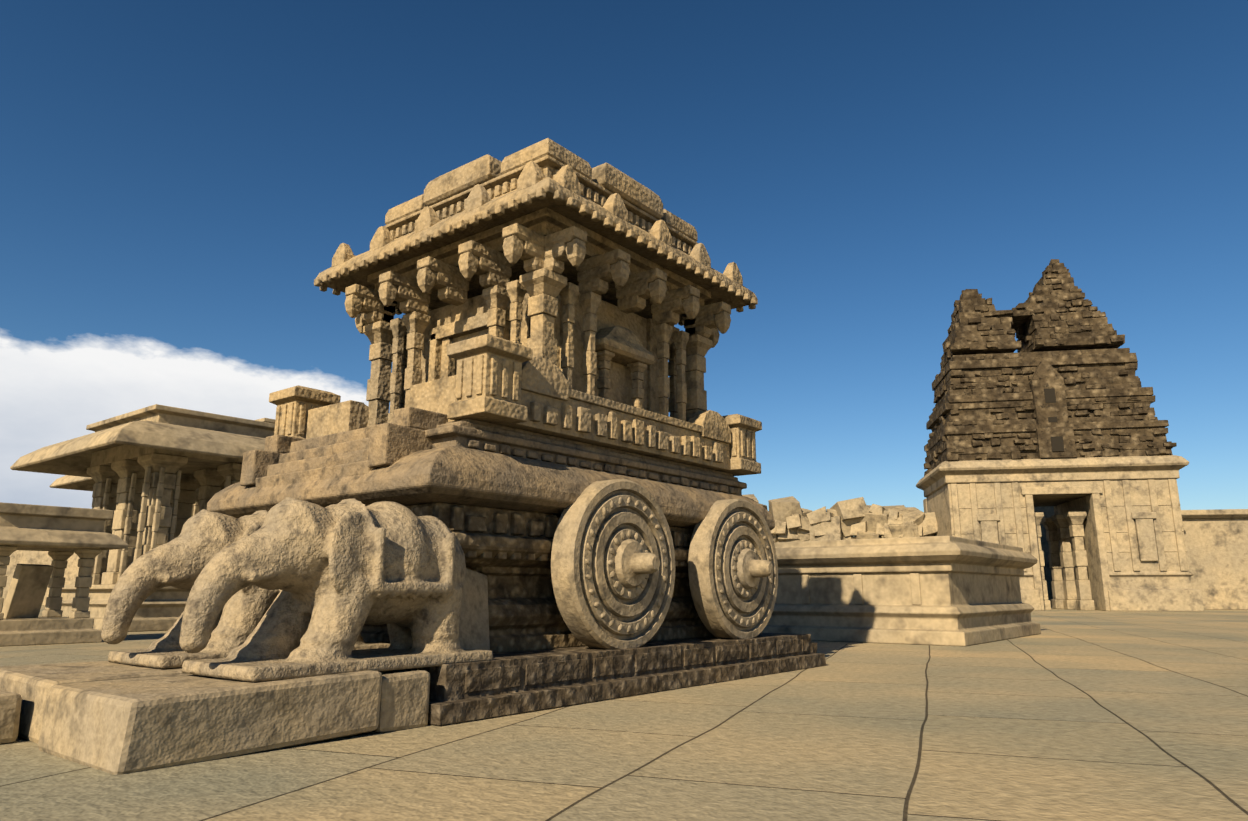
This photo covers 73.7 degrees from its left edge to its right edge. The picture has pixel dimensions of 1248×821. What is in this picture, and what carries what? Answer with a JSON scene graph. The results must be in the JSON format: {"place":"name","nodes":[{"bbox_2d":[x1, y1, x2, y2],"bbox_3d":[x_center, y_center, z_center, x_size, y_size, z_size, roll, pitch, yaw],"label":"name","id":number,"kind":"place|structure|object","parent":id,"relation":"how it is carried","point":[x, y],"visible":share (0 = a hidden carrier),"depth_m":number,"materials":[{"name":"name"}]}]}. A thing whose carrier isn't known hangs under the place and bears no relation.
{"place":"outdoors","nodes":[
{"label":"outdoors","id":0,"kind":"place"},
{"bbox_2d":[458,568,489,649],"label":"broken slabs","id":1,"kind":"structure","parent":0,"point":[474,626],"depth_m":6.39,"materials":[{"name":"beige stone"}]},
{"bbox_2d":[0,606,1247,820],"bbox_3d":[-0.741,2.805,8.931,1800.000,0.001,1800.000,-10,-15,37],"label":"ground","id":2,"kind":"structure","parent":0,"point":[1096,716],"depth_m":4.42,"materials":[{"name":"beige stone"}]},
{"bbox_2d":[0,502,128,646],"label":"pavilion","id":3,"kind":"structure","parent":2,"relation":"on","point":[61,535],"depth_m":13.98,"materials":[{"name":"beige stone"}]},
{"bbox_2d":[10,404,274,631],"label":"pavilion","id":4,"kind":"structure","parent":2,"relation":"on","point":[154,476],"depth_m":19.78,"materials":[{"name":"beige stone"}]},
{"bbox_2d":[0,661,429,774],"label":"elephant plinths","id":5,"kind":"object","parent":2,"relation":"on","point":[113,718],"visible":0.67,"depth_m":4.49,"materials":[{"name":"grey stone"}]},
{"bbox_2d":[101,509,389,668],"bbox_3d":[-2.825,1.309,6.329,0.853,1.113,2.002,-10,-15,37],"label":"elephant","id":6,"kind":"object","parent":5,"relation":"on","point":[192,549],"visible":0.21,"depth_m":5.84},
{"bbox_2d":[179,497,492,681],"bbox_3d":[-1.879,1.135,5.528,0.853,1.113,2.002,-10,-15,37],"label":"elephant","id":7,"kind":"object","parent":5,"relation":"on","point":[339,575],"visible":1,"depth_m":5.22},
{"bbox_2d":[405,632,825,725],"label":"stone plinth","id":8,"kind":"structure","parent":2,"relation":"on","point":[506,683],"depth_m":6.67,"materials":[{"name":"brown stone"}]},
{"bbox_2d":[360,502,714,652],"bbox_3d":[-1.081,1.805,8.707,3.000,1.139,5.000,-10,-15,37],"label":"chariot base","id":9,"kind":"object","parent":8,"relation":"on","point":[507,552],"visible":0.27,"depth_m":6.93,"materials":[{"name":"brown stone"}]},
{"bbox_2d":[207,407,774,530],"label":"chariot platform","id":10,"kind":"structure","parent":9,"relation":"on","point":[407,456],"depth_m":6.91,"materials":[{"name":"beige stone"}]},
{"bbox_2d":[269,207,761,475],"bbox_3d":[-0.989,-0.447,9.319,3.380,2.120,4.420,-10,-15,37],"label":"shrine","id":11,"kind":"object","parent":10,"relation":"on","point":[547,321],"visible":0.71,"depth_m":8.38,"materials":[{"name":"beige stone"}]},
{"bbox_2d":[314,138,757,325],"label":"roof","id":12,"kind":"structure","parent":11,"relation":"on","point":[605,200],"depth_m":8.54,"materials":[{"name":"beige stone"}]},
{"bbox_2d":[551,479,674,649],"bbox_3d":[0.056,1.346,7.307,0.560,1.500,1.500,-10,-15,37],"label":"chariot wheel","id":13,"kind":"object","parent":9,"relation":"attached to","point":[613,565],"visible":0.98,"depth_m":7.14,"materials":[{"name":"beige stone"}]},
{"bbox_2d":[688,499,777,638],"bbox_3d":[1.317,1.687,8.874,0.560,1.500,1.500,-10,-15,37],"label":"chariot wheel","id":14,"kind":"object","parent":9,"relation":"attached to","point":[732,570],"visible":0.98,"depth_m":8.69,"materials":[{"name":"beige stone"}]},
{"bbox_2d":[2,494,1247,609],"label":"compound wall","id":15,"kind":"structure","parent":2,"relation":"on","point":[1216,541],"depth_m":43.07,"materials":[{"name":"beige stone"}]},
{"bbox_2d":[762,536,1040,646],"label":"platform","id":16,"kind":"structure","parent":2,"relation":"on","point":[944,591],"depth_m":14.36,"materials":[{"name":"beige stone"}]},
{"bbox_2d":[916,455,1203,610],"bbox_3d":[21.575,7.001,44.603,10.883,7.000,13.442,-2,-12,10],"label":"gateway base","id":17,"kind":"object","parent":2,"relation":"on","point":[1099,533],"visible":0.69,"depth_m":38.81,"materials":[{"name":"beige stone"}]},
{"bbox_2d":[924,259,1176,475],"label":"temple tower","id":18,"kind":"structure","parent":17,"relation":"on","point":[989,385],"depth_m":40.74,"materials":[{"name":"brown stone"}]},
{"bbox_2d":[1044,388,1063,451],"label":"gopuram openings","id":19,"kind":"object","parent":18,"relation":"in","point":[1057,443],"visible":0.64,"depth_m":39.70,"materials":[{"name":"brown stone"}]},
{"bbox_2d":[0,0,1247,536],"label":"sky","id":20,"kind":"structure","parent":0,"point":[178,178],"materials":[{"name":"blue"}]}
]}

